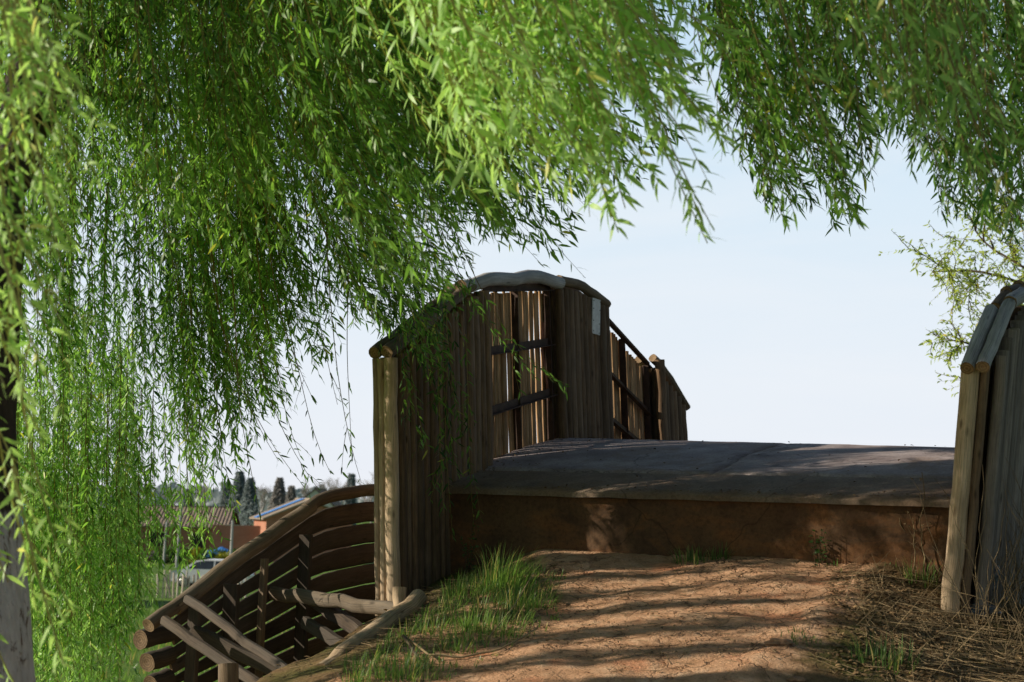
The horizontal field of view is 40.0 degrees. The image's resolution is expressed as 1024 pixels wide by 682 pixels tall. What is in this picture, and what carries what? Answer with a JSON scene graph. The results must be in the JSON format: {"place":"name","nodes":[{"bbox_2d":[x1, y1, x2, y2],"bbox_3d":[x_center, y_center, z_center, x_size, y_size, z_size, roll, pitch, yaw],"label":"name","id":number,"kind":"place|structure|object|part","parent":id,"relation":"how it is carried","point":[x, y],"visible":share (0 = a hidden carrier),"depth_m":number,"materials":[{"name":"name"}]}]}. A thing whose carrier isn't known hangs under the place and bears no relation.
{"place":"outdoors","nodes":[
{"label":"outdoors","id":0,"kind":"place"},
{"bbox_2d":[0,0,1023,504],"label":"sky","id":1,"kind":"structure","parent":0,"point":[802,334],"materials":[{"name":"white"}]},
{"bbox_2d":[33,509,1023,681],"bbox_3d":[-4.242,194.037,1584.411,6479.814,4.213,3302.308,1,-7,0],"label":"ground","id":2,"kind":"structure","parent":0,"point":[806,670],"depth_m":7.27,"materials":[{"name":"soil"}]},
{"bbox_2d":[146,550,181,562],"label":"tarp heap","id":3,"kind":"object","parent":2,"relation":"on","point":[162,557],"visible":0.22,"depth_m":104.27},
{"bbox_2d":[151,544,179,563],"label":"garden shrub","id":4,"kind":"object","parent":2,"relation":"on","point":[167,553],"visible":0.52,"depth_m":102.60,"materials":[{"name":"green plant"}]},
{"bbox_2d":[161,520,170,568],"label":"utility pole","id":5,"kind":"object","parent":2,"relation":"on","point":[164,549],"visible":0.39,"depth_m":94.92,"materials":[{"name":"concrete"}]},
{"bbox_2d":[160,490,178,504],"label":"bare tree","id":6,"kind":"object","parent":2,"relation":"on","point":[172,497],"visible":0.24,"depth_m":227.72,"materials":[{"name":"plant"}]},
{"bbox_2d":[175,488,188,567],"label":"utility pole","id":7,"kind":"object","parent":2,"relation":"on","point":[176,558],"visible":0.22,"depth_m":96.93,"materials":[{"name":"concrete"}]},
{"bbox_2d":[33,598,335,681],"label":"field grass","id":8,"kind":"structure","parent":2,"relation":"on","point":[129,663],"depth_m":39.37,"materials":[{"name":"green plant"}]},
{"bbox_2d":[131,505,240,557],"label":"brick house","id":9,"kind":"structure","parent":2,"relation":"on","point":[222,518],"depth_m":114.11,"materials":[{"name":"brown tile"}]},
{"bbox_2d":[149,531,166,546],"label":"window","id":10,"kind":"structure","parent":9,"relation":"in","point":[152,541],"depth_m":113.45,"materials":[{"name":"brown wood"}]},
{"bbox_2d":[191,532,205,557],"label":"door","id":11,"kind":"structure","parent":9,"relation":"in","point":[200,545],"depth_m":113.62,"materials":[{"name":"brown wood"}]},
{"bbox_2d":[172,546,203,563],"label":"garden shrub","id":12,"kind":"object","parent":2,"relation":"on","point":[185,548],"visible":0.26,"depth_m":102.67,"materials":[{"name":"green plant"}]},
{"bbox_2d":[183,489,195,505],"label":"conifer","id":13,"kind":"object","parent":2,"relation":"on","point":[184,503],"visible":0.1,"depth_m":188.28,"materials":[{"name":"green plant"}]},
{"bbox_2d":[188,547,205,563],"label":"garden shrub","id":14,"kind":"object","parent":2,"relation":"on","point":[195,554],"visible":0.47,"depth_m":101.61,"materials":[{"name":"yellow plant"}]},
{"bbox_2d":[22,480,373,513],"bbox_3d":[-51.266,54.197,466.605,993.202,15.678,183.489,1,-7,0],"label":"woodland","id":15,"kind":"object","parent":2,"relation":"on","point":[216,497],"visible":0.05,"depth_m":403.91,"materials":[{"name":"green plant"}]},
{"bbox_2d":[156,570,246,599],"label":"stake fence","id":16,"kind":"object","parent":2,"relation":"on","point":[173,585],"visible":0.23,"depth_m":65.12,"materials":[{"name":"wood"}]},
{"bbox_2d":[190,481,215,505],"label":"bare tree","id":17,"kind":"object","parent":2,"relation":"on","point":[202,489],"visible":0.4,"depth_m":238.16,"materials":[{"name":"grey plant"}]},
{"bbox_2d":[171,559,255,586],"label":"parked car","id":18,"kind":"object","parent":2,"relation":"on","point":[204,567],"visible":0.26,"depth_m":74.28,"materials":[{"name":"white paint"}]},
{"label":"side window","id":19,"kind":"part","parent":18,"relation":"part of","materials":[{"name":"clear glass"}]},
{"bbox_2d":[204,547,226,559],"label":"garden shrub","id":20,"kind":"object","parent":2,"relation":"on","point":[213,553],"visible":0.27,"depth_m":103.61,"materials":[{"name":"green plant"}]},
{"bbox_2d":[206,547,229,558],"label":"tarp heap","id":21,"kind":"object","parent":2,"relation":"on","point":[223,548],"visible":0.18,"depth_m":104.45,"materials":[{"name":"blue plastic"}]},
{"bbox_2d":[213,551,229,558],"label":"garden shrub","id":22,"kind":"object","parent":2,"relation":"on","point":[223,555],"visible":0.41,"depth_m":101.63,"materials":[{"name":"yellow plant"}]},
{"bbox_2d":[219,482,230,505],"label":"conifer","id":23,"kind":"object","parent":2,"relation":"on","point":[222,501],"visible":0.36,"depth_m":193.25,"materials":[{"name":"green plant"}]},
{"bbox_2d":[225,520,239,553],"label":"utility pole","id":24,"kind":"object","parent":2,"relation":"on","point":[231,539],"visible":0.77,"depth_m":98.95,"materials":[{"name":"concrete"}]},
{"bbox_2d":[211,525,260,549],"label":"brick wall","id":25,"kind":"structure","parent":2,"relation":"on","point":[243,535],"depth_m":112.73,"materials":[{"name":"brown brick"}]},
{"bbox_2d":[228,470,246,519],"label":"conifer","id":26,"kind":"object","parent":2,"relation":"on","point":[240,477],"visible":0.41,"depth_m":188.37,"materials":[{"name":"green plant"}]},
{"bbox_2d":[220,496,260,525],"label":"bare tree","id":27,"kind":"object","parent":2,"relation":"on","point":[246,510],"visible":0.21,"depth_m":148.53,"materials":[{"name":"plant"}]},
{"bbox_2d":[239,477,258,525],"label":"conifer","id":28,"kind":"object","parent":2,"relation":"on","point":[249,492],"visible":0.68,"depth_m":183.20,"materials":[{"name":"green plant"}]},
{"bbox_2d":[133,484,374,681],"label":"slatted wall","id":29,"kind":"structure","parent":2,"relation":"on","point":[231,650],"depth_m":9.54,"materials":[{"name":"brown wood"}]},
{"bbox_2d":[257,484,273,512],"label":"bare tree","id":30,"kind":"object","parent":2,"relation":"on","point":[263,496],"visible":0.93,"depth_m":257.67,"materials":[{"name":"grey plant"}]},
{"bbox_2d":[267,477,286,509],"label":"conifer","id":31,"kind":"object","parent":2,"relation":"on","point":[278,493],"visible":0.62,"depth_m":218.09,"materials":[{"name":"green plant"}]},
{"bbox_2d":[285,485,295,502],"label":"conifer","id":32,"kind":"object","parent":2,"relation":"on","point":[291,495],"visible":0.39,"depth_m":213.28,"materials":[{"name":"green plant"}]},
{"bbox_2d":[249,498,351,561],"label":"brick house","id":33,"kind":"structure","parent":2,"relation":"on","point":[270,517],"depth_m":112.46,"materials":[{"name":"orange brick"}]},
{"bbox_2d":[300,479,311,496],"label":"bare tree","id":34,"kind":"object","parent":2,"relation":"on","point":[306,492],"visible":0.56,"depth_m":267.04,"materials":[{"name":"grey plant"}]},
{"bbox_2d":[304,488,341,506],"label":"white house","id":35,"kind":"structure","parent":2,"relation":"on","point":[315,491],"depth_m":145.11,"materials":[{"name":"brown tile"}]},
{"bbox_2d":[311,477,337,489],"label":"bare tree","id":36,"kind":"object","parent":2,"relation":"on","point":[333,482],"visible":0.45,"depth_m":227.67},
{"bbox_2d":[269,586,392,614],"bbox_3d":[-1.159,1.704,9.209,0.112,0.130,1.397,8,-9,-43],"label":"cross log","id":37,"kind":"object","parent":2,"relation":"on","point":[329,600],"visible":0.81,"depth_m":9.20,"materials":[{"name":"brown wood"}]},
{"bbox_2d":[326,478,356,504],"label":"bare tree","id":38,"kind":"object","parent":2,"relation":"on","point":[337,486],"visible":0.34,"depth_m":238.59,"materials":[{"name":"grey plant"}]},
{"bbox_2d":[344,473,356,524],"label":"conifer","id":39,"kind":"object","parent":2,"relation":"on","point":[350,480],"visible":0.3,"depth_m":238.27,"materials":[{"name":"green plant"}]},
{"bbox_2d":[354,472,373,522],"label":"bare tree","id":40,"kind":"object","parent":2,"relation":"on","point":[369,498],"visible":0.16,"depth_m":214.49,"materials":[{"name":"grey plant"}]},
{"bbox_2d":[314,589,426,665],"bbox_3d":[-0.769,1.623,7.812,0.129,0.434,1.302,-1,-7,18],"label":"fallen log","id":41,"kind":"object","parent":2,"relation":"on","point":[410,604],"visible":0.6,"depth_m":7.90,"materials":[{"name":"beige wood"}]},
{"bbox_2d":[0,0,753,681],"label":"willow tree","id":42,"kind":"object","parent":2,"relation":"on","point":[442,70],"visible":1,"depth_m":6.78,"materials":[{"name":"green plant"}]},
{"bbox_2d":[392,587,406,606],"bbox_3d":[-0.689,1.610,8.638,0.100,0.204,0.139,1,-7,0],"label":"log stump","id":43,"kind":"object","parent":2,"relation":"on","point":[398,595],"visible":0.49,"depth_m":8.62,"materials":[{"name":"beige wood"}]},
{"bbox_2d":[437,570,490,602],"bbox_3d":[-0.282,1.444,8.305,0.413,0.241,0.393,1,-7,0],"label":"grass tuft","id":44,"kind":"object","parent":2,"relation":"on","point":[458,589],"visible":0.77,"depth_m":8.31,"materials":[{"name":"green plant"}]},
{"bbox_2d":[460,525,479,572],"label":"weed plant","id":45,"kind":"object","parent":2,"relation":"on","point":[471,559],"visible":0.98,"depth_m":9.54,"materials":[{"name":"green plant"}]},
{"bbox_2d":[475,543,547,592],"bbox_3d":[0.007,1.332,8.363,0.540,0.344,0.572,1,-7,0],"label":"grass tuft","id":46,"kind":"object","parent":2,"relation":"on","point":[496,574],"visible":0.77,"depth_m":8.29,"materials":[{"name":"green plant"}]},
{"bbox_2d":[325,550,926,681],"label":"grass","id":47,"kind":"structure","parent":2,"relation":"on","point":[478,592],"depth_m":7.42,"materials":[{"name":"green plant"}]},
{"bbox_2d":[275,437,1023,681],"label":"leaf litter","id":48,"kind":"object","parent":2,"relation":"on","point":[836,600],"visible":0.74,"depth_m":7.22,"materials":[{"name":"brown plant"}]},
{"bbox_2d":[290,551,1023,681],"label":"dry straw","id":49,"kind":"object","parent":2,"relation":"on","point":[919,626],"visible":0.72,"depth_m":7.20,"materials":[{"name":"brown plant"}]},
{"bbox_2d":[445,438,954,581],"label":"arched bridge","id":50,"kind":"structure","parent":2,"relation":"on","point":[614,515],"depth_m":9.22,"materials":[{"name":"concrete"}]},
{"bbox_2d":[369,270,689,617],"bbox_3d":[0.396,0.994,11.639,0.416,3.148,5.235,-3,-8,30],"label":"pole fence","id":51,"kind":"object","parent":50,"relation":"on","point":[615,390],"visible":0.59,"depth_m":10.89,"materials":[{"name":"beige wood"}]},
{"bbox_2d":[941,280,1023,616],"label":"pole fence","id":52,"kind":"object","parent":50,"relation":"on","point":[990,428],"visible":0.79,"depth_m":7.66,"materials":[{"name":"beige wood"}]},
{"bbox_2d":[654,0,1023,245],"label":"willow tree","id":53,"kind":"object","parent":2,"relation":"on","point":[943,55],"visible":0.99,"depth_m":5.40,"materials":[{"name":"green plant"}]},
{"bbox_2d":[847,629,928,675],"bbox_3d":[1.755,1.457,6.620,0.404,0.217,0.372,-2,-8,23],"label":"grass tuft","id":54,"kind":"object","parent":2,"relation":"on","point":[894,661],"visible":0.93,"depth_m":6.62,"materials":[{"name":"green plant"}]},
{"bbox_2d":[908,474,925,573],"bbox_3d":[2.396,1.085,8.208,0.171,0.639,0.074,1,-7,0],"label":"dry stem","id":55,"kind":"object","parent":2,"relation":"on","point":[921,532],"visible":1,"depth_m":8.21,"materials":[{"name":"plant"}]},
{"bbox_2d":[904,511,930,574],"bbox_3d":[2.369,1.196,8.231,0.153,0.398,0.073,1,-7,0],"label":"dry stem","id":56,"kind":"object","parent":2,"relation":"on","point":[913,541],"visible":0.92,"depth_m":8.23,"materials":[{"name":"plant"}]},
{"bbox_2d":[902,554,943,588],"bbox_3d":[2.374,1.324,8.100,0.324,0.212,0.289,1,-7,0],"label":"grass tuft","id":57,"kind":"object","parent":2,"relation":"on","point":[924,576],"visible":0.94,"depth_m":8.11,"materials":[{"name":"plant"}]},
{"bbox_2d":[878,183,1023,396],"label":"young tree","id":58,"kind":"object","parent":2,"relation":"on","point":[1014,257],"visible":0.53,"depth_m":16.53,"materials":[{"name":"green plant"}]},
{"bbox_2d":[908,457,1023,658],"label":"dead brush","id":59,"kind":"object","parent":2,"relation":"on","point":[1010,598],"visible":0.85,"depth_m":7.35,"materials":[{"name":"plant"}]},
{"bbox_2d":[992,565,999,590],"bbox_3d":[2.650,1.300,7.796,0.111,0.178,0.108,0,-7,12],"label":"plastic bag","id":60,"kind":"object","parent":59,"relation":"in","point":[996,576],"visible":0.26,"depth_m":7.76,"materials":[{"name":"plastic"}]},
{"bbox_2d":[970,603,1000,616],"bbox_3d":[2.538,1.452,7.619,0.211,0.083,0.136,4,-7,-21],"label":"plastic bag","id":61,"kind":"object","parent":2,"relation":"on","point":[992,608],"visible":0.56,"depth_m":7.58,"materials":[{"name":"plastic"}]},
{"bbox_2d":[996,524,1023,615],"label":"dry stem","id":62,"kind":"object","parent":2,"relation":"on","point":[1011,568],"visible":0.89,"depth_m":7.73,"materials":[{"name":"plant"}]},
{"bbox_2d":[334,549,875,681],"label":"dirt path","id":63,"kind":"structure","parent":0,"point":[759,667],"depth_m":7.22,"materials":[{"name":"soil"}]},
{"bbox_2d":[367,640,446,681],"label":"grass tuft","id":64,"kind":"object","parent":63,"relation":"on","point":[416,666],"visible":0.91,"depth_m":6.57,"materials":[{"name":"green plant"}]},
{"bbox_2d":[402,634,423,664],"bbox_3d":[-0.477,1.514,6.878,0.022,0.124,0.390,4,-7,-20],"label":"stick","id":65,"kind":"object","parent":63,"relation":"on","point":[409,644],"visible":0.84,"depth_m":6.94,"materials":[{"name":"brown wood"}]},
{"bbox_2d":[406,627,537,657],"bbox_3d":[-0.187,1.495,6.988,0.684,0.133,0.299,2,-7,-7],"label":"stick","id":66,"kind":"object","parent":63,"relation":"on","point":[424,651],"visible":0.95,"depth_m":6.89,"materials":[{"name":"wood"}]},
{"bbox_2d":[451,604,535,642],"bbox_3d":[-0.083,1.460,7.306,0.524,0.198,0.492,8,-10,-44],"label":"grass tuft","id":67,"kind":"object","parent":63,"relation":"on","point":[476,623],"visible":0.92,"depth_m":7.29,"materials":[{"name":"green plant"}]},
{"bbox_2d":[487,572,533,638],"bbox_3d":[0.011,1.418,7.592,0.027,0.304,0.956,0,-7,15],"label":"stick","id":68,"kind":"object","parent":63,"relation":"on","point":[511,608],"visible":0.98,"depth_m":7.50,"materials":[{"name":"wood"}]},
{"bbox_2d":[494,576,566,609],"bbox_3d":[0.145,1.414,7.894,0.438,0.188,0.460,-5,-10,45],"label":"grass tuft","id":69,"kind":"object","parent":63,"relation":"on","point":[509,593],"visible":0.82,"depth_m":7.89,"materials":[{"name":"green plant"}]},
{"bbox_2d":[667,543,713,564],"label":"grass tuft","id":70,"kind":"object","parent":63,"relation":"on","point":[692,558],"visible":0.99,"depth_m":8.77,"materials":[{"name":"green plant"}]},
{"bbox_2d":[707,543,731,560],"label":"grass tuft","id":71,"kind":"object","parent":63,"relation":"on","point":[719,556],"visible":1,"depth_m":8.75,"materials":[{"name":"green plant"}]},
{"bbox_2d":[764,638,794,645],"bbox_3d":[1.272,1.434,6.682,0.146,0.045,0.096,1,-7,0],"label":"path stone","id":72,"kind":"object","parent":63,"relation":"on","point":[778,641],"visible":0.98,"depth_m":6.65,"materials":[{"name":"brown stone"}]},
{"bbox_2d":[781,625,821,647],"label":"grass tuft","id":73,"kind":"object","parent":63,"relation":"on","point":[792,633],"visible":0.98,"depth_m":6.80,"materials":[{"name":"plant"}]},
{"bbox_2d":[808,529,831,567],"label":"weed plant","id":74,"kind":"object","parent":63,"relation":"on","point":[818,559],"visible":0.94,"depth_m":8.46,"materials":[{"name":"green plant"}]}
]}

